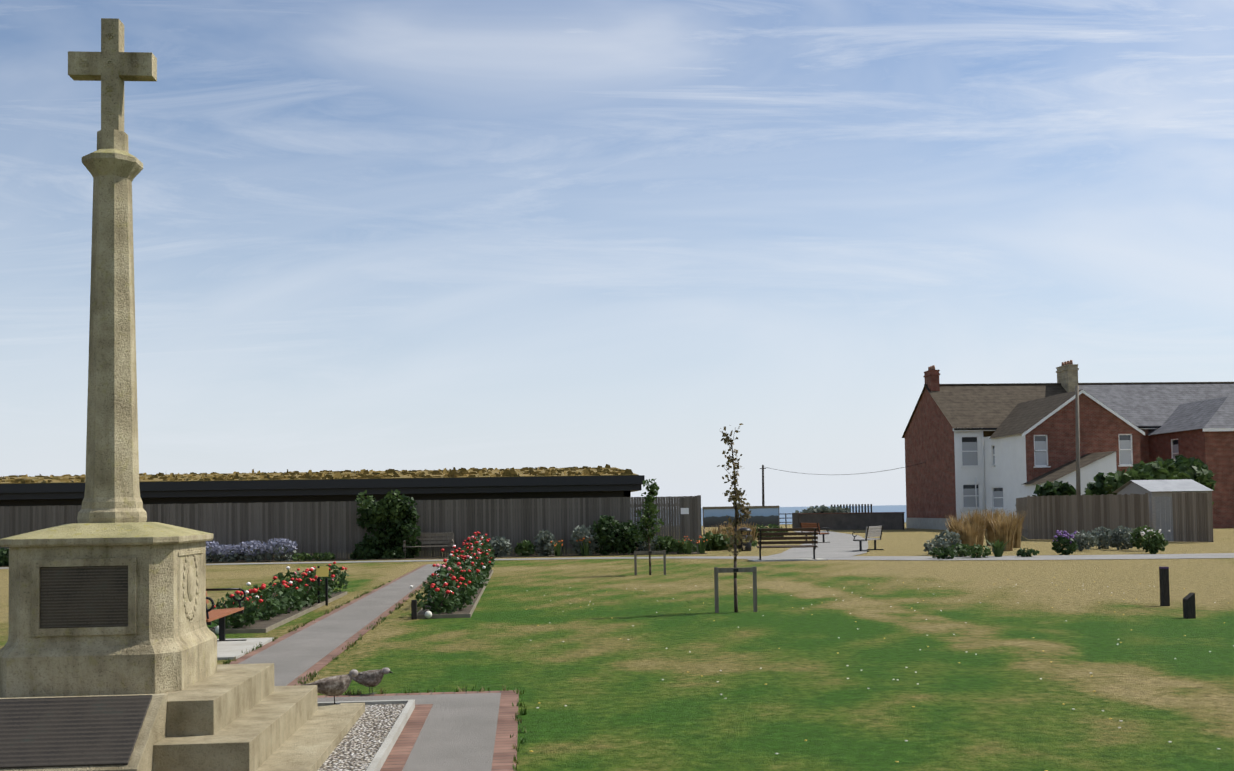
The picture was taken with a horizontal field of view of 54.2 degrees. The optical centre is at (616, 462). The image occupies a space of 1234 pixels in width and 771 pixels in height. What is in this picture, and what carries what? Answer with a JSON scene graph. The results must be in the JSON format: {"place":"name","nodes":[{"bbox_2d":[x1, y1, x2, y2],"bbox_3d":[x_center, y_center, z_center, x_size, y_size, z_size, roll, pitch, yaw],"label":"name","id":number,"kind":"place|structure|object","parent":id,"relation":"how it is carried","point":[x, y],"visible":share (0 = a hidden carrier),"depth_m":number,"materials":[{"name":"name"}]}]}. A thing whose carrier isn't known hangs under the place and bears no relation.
{"place":"outdoors","nodes":[
{"label":"outdoors","id":0,"kind":"place"},
{"bbox_2d":[0,467,644,548],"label":"green roof building","id":1,"kind":"structure","parent":0,"point":[155,491],"depth_m":53.65,"materials":[{"name":"black"}]},
{"bbox_2d":[0,464,634,482],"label":"sedum roof plants","id":2,"kind":"object","parent":1,"relation":"on","point":[454,472],"visible":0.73,"depth_m":56.86,"materials":[{"name":"plant"}]},
{"bbox_2d":[0,522,1233,770],"bbox_3d":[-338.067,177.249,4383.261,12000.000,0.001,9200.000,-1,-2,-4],"label":"lawn","id":3,"kind":"structure","parent":0,"point":[598,694],"depth_m":13.37,"materials":[{"name":"green plant"}]},
{"bbox_2d":[0,18,364,770],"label":"war memorial","id":4,"kind":"object","parent":3,"relation":"on","point":[108,656],"visible":1,"depth_m":7.74,"materials":[{"name":"stone"}]},
{"bbox_2d":[302,669,362,703],"bbox_3d":[-2.321,1.819,9.764,0.511,0.272,0.163,-1,-2,-4],"label":"gull","id":5,"kind":"object","parent":4,"relation":"on","point":[338,685],"visible":0.83,"depth_m":9.71,"materials":[{"name":"grey"}]},
{"bbox_2d":[209,562,348,633],"bbox_3d":[-5.680,2.210,21.018,1.131,0.754,8.153,-1,-2,-4],"label":"rose bed","id":6,"kind":"object","parent":3,"relation":"on","point":[293,598],"depth_m":19.39,"materials":[{"name":"green plant"}]},
{"bbox_2d":[215,566,431,633],"bbox_3d":[-4.380,2.130,19.454,2.869,0.720,5.135,-1,-2,-4],"label":"garden marker sign","id":7,"kind":"object","parent":3,"relation":"on","point":[322,571],"visible":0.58,"depth_m":21.89,"materials":[{"name":"black wood"}]},
{"bbox_2d":[0,495,701,564],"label":"wooden fence","id":8,"kind":"object","parent":3,"relation":"on","point":[221,520],"visible":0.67,"depth_m":44.21,"materials":[{"name":"grey"}]},
{"bbox_2d":[217,564,518,770],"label":"memorial paths","id":9,"kind":"structure","parent":3,"relation":"on","point":[454,731],"depth_m":9.97,"materials":[{"name":"concrete"}]},
{"bbox_2d":[206,588,246,640],"bbox_3d":[-5.109,1.862,14.940,0.641,0.928,1.800,-1,-2,-4],"label":"bench","id":10,"kind":"object","parent":9,"relation":"on","point":[215,614],"visible":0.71,"depth_m":15.71,"materials":[{"name":"red wood"}]},
{"bbox_2d":[352,668,392,693],"bbox_3d":[-2.279,1.995,11.048,0.496,0.240,0.144,-2,-2,16],"label":"gull","id":11,"kind":"object","parent":9,"relation":"on","point":[370,678],"visible":0.9,"depth_m":10.99,"materials":[{"name":"grey"}]},
{"bbox_2d":[222,581,526,770],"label":"grass tufts","id":12,"kind":"object","parent":3,"relation":"on","point":[312,676],"visible":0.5,"depth_m":12.05,"materials":[{"name":"green plant"}]},
{"bbox_2d":[0,489,787,566],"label":"shrubs","id":13,"kind":"object","parent":3,"relation":"on","point":[399,515],"depth_m":43.62,"materials":[{"name":"green plant"}]},
{"bbox_2d":[410,531,494,618],"bbox_3d":[-3.283,2.164,25.982,1.165,1.138,14.255,-1,-2,-4],"label":"rose bed","id":14,"kind":"object","parent":3,"relation":"on","point":[465,593],"depth_m":20.99,"materials":[{"name":"green plant"}]},
{"bbox_2d":[633,479,665,574],"bbox_3d":[0.791,1.618,30.461,0.849,2.437,0.886,-1,-2,-4],"label":"sapling","id":15,"kind":"object","parent":3,"relation":"on","point":[654,488],"depth_m":30.39,"materials":[{"name":"green plant"}]},
{"bbox_2d":[714,423,756,612],"bbox_3d":[1.868,0.879,19.314,0.675,3.014,0.782,-1,-2,-4],"label":"sapling","id":16,"kind":"object","parent":3,"relation":"on","point":[727,439],"depth_m":19.20,"materials":[{"name":"green plant"}]},
{"bbox_2d":[702,506,779,533],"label":"info board","id":17,"kind":"object","parent":3,"relation":"on","point":[759,515],"visible":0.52,"depth_m":70.55,"materials":[{"name":"blue wood"}]},
{"bbox_2d":[738,527,751,550],"bbox_3d":[4.891,2.933,46.178,0.560,0.900,0.560,-1,-2,-4],"label":"litter bin","id":18,"kind":"object","parent":3,"relation":"on","point":[748,546],"visible":0.73,"depth_m":45.96,"materials":[{"name":"black metal"}]},
{"bbox_2d":[795,505,851,512],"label":"cliff top bush leaves","id":19,"kind":"object","parent":3,"relation":"on","point":[822,509],"visible":0.33,"depth_m":92.72,"materials":[{"name":"green plant"}]},
{"bbox_2d":[779,504,871,527],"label":"seafront railing","id":20,"kind":"object","parent":3,"relation":"on","point":[785,522],"visible":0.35,"depth_m":111.74,"materials":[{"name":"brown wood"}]},
{"bbox_2d":[760,462,925,505],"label":"telegraph pole","id":21,"kind":"object","parent":3,"relation":"on","point":[763,501],"visible":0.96,"depth_m":95.92,"materials":[{"name":"brown wood"}]},
{"bbox_2d":[792,512,904,529],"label":"seafront wall","id":22,"kind":"structure","parent":3,"relation":"on","point":[862,521],"depth_m":83.39,"materials":[{"name":"grey concrete"}]},
{"bbox_2d":[852,525,883,551],"bbox_3d":[9.211,2.774,44.199,0.641,0.928,1.800,-2,-3,31],"label":"grey bench","id":23,"kind":"object","parent":3,"relation":"on","point":[872,531],"visible":1,"depth_m":43.95,"materials":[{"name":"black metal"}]},
{"bbox_2d":[526,579,1233,770],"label":"lawn daisies","id":24,"kind":"object","parent":3,"relation":"on","point":[906,667],"visible":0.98,"depth_m":12.40,"materials":[{"name":"white plant"}]},
{"bbox_2d":[923,507,1169,558],"bbox_3d":[14.712,2.271,41.381,7.564,1.633,13.010,-2,-2,20],"label":"planting bed","id":25,"kind":"object","parent":3,"relation":"on","point":[1004,532],"depth_m":41.18,"materials":[{"name":"green plant"}]},
{"bbox_2d":[1075,386,1080,494],"bbox_3d":[22.870,-0.098,59.830,0.320,7.456,0.243,-2,-2,18],"label":"telegraph pole by houses","id":26,"kind":"object","parent":3,"relation":"on","point":[1078,489],"visible":0.65,"depth_m":59.80,"materials":[{"name":"grey wood"}]},
{"bbox_2d":[1015,492,1213,541],"bbox_3d":[20.607,2.539,56.821,4.577,1.980,19.574,-1,-2,-4],"label":"wooden fence","id":27,"kind":"object","parent":3,"relation":"on","point":[1184,517],"visible":0.81,"depth_m":50.39,"materials":[{"name":"grey wood"}]},
{"bbox_2d":[1032,454,1216,504],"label":"shrubs","id":28,"kind":"object","parent":3,"relation":"on","point":[1178,467],"visible":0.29,"depth_m":58.83,"materials":[{"name":"green plant"}]},
{"bbox_2d":[1112,479,1213,530],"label":"garden shed","id":29,"kind":"structure","parent":3,"relation":"on","point":[1153,489],"depth_m":52.36,"materials":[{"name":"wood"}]},
{"bbox_2d":[1159,566,1195,618],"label":"bollards","id":30,"kind":"object","parent":3,"relation":"on","point":[1189,610],"visible":1,"depth_m":19.07,"materials":[{"name":"brown wood"}]},
{"bbox_2d":[0,531,1233,568],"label":"cross path","id":31,"kind":"structure","parent":0,"point":[841,546],"depth_m":39.94,"materials":[{"name":"concrete"}]},
{"bbox_2d":[403,532,453,558],"bbox_3d":[-6.819,3.010,43.684,1.822,0.920,0.532,-1,-2,-4],"label":"bench","id":32,"kind":"object","parent":31,"relation":"on","point":[434,536],"visible":0.77,"depth_m":43.89,"materials":[{"name":"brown wood"}]},
{"bbox_2d":[756,528,817,559],"bbox_3d":[5.277,2.533,37.411,1.850,1.006,0.651,-1,-2,2],"label":"bench","id":33,"kind":"object","parent":31,"relation":"on","point":[812,542],"depth_m":37.18,"materials":[{"name":"brown wood"}]},
{"bbox_2d":[800,522,829,542],"bbox_3d":[9.053,3.205,55.242,0.641,0.928,1.800,0,-2,-19],"label":"red bench","id":34,"kind":"object","parent":31,"relation":"on","point":[809,525],"visible":0.62,"depth_m":54.69,"materials":[{"name":"brown wood"}]},
{"bbox_2d":[0,0,1233,507],"label":"sky","id":35,"kind":"structure","parent":0,"point":[377,235],"materials":[{"name":"blue"}]},
{"bbox_2d":[636,505,906,525],"bbox_3d":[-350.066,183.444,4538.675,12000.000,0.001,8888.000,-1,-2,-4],"label":"sea","id":36,"kind":"structure","parent":0,"point":[881,508],"depth_m":445.88,"materials":[{"name":"liquid"}]},
{"bbox_2d":[902,360,1233,529],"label":"terrace houses","id":37,"kind":"structure","parent":0,"point":[999,446],"depth_m":76.79,"materials":[{"name":"brick"}]}
]}

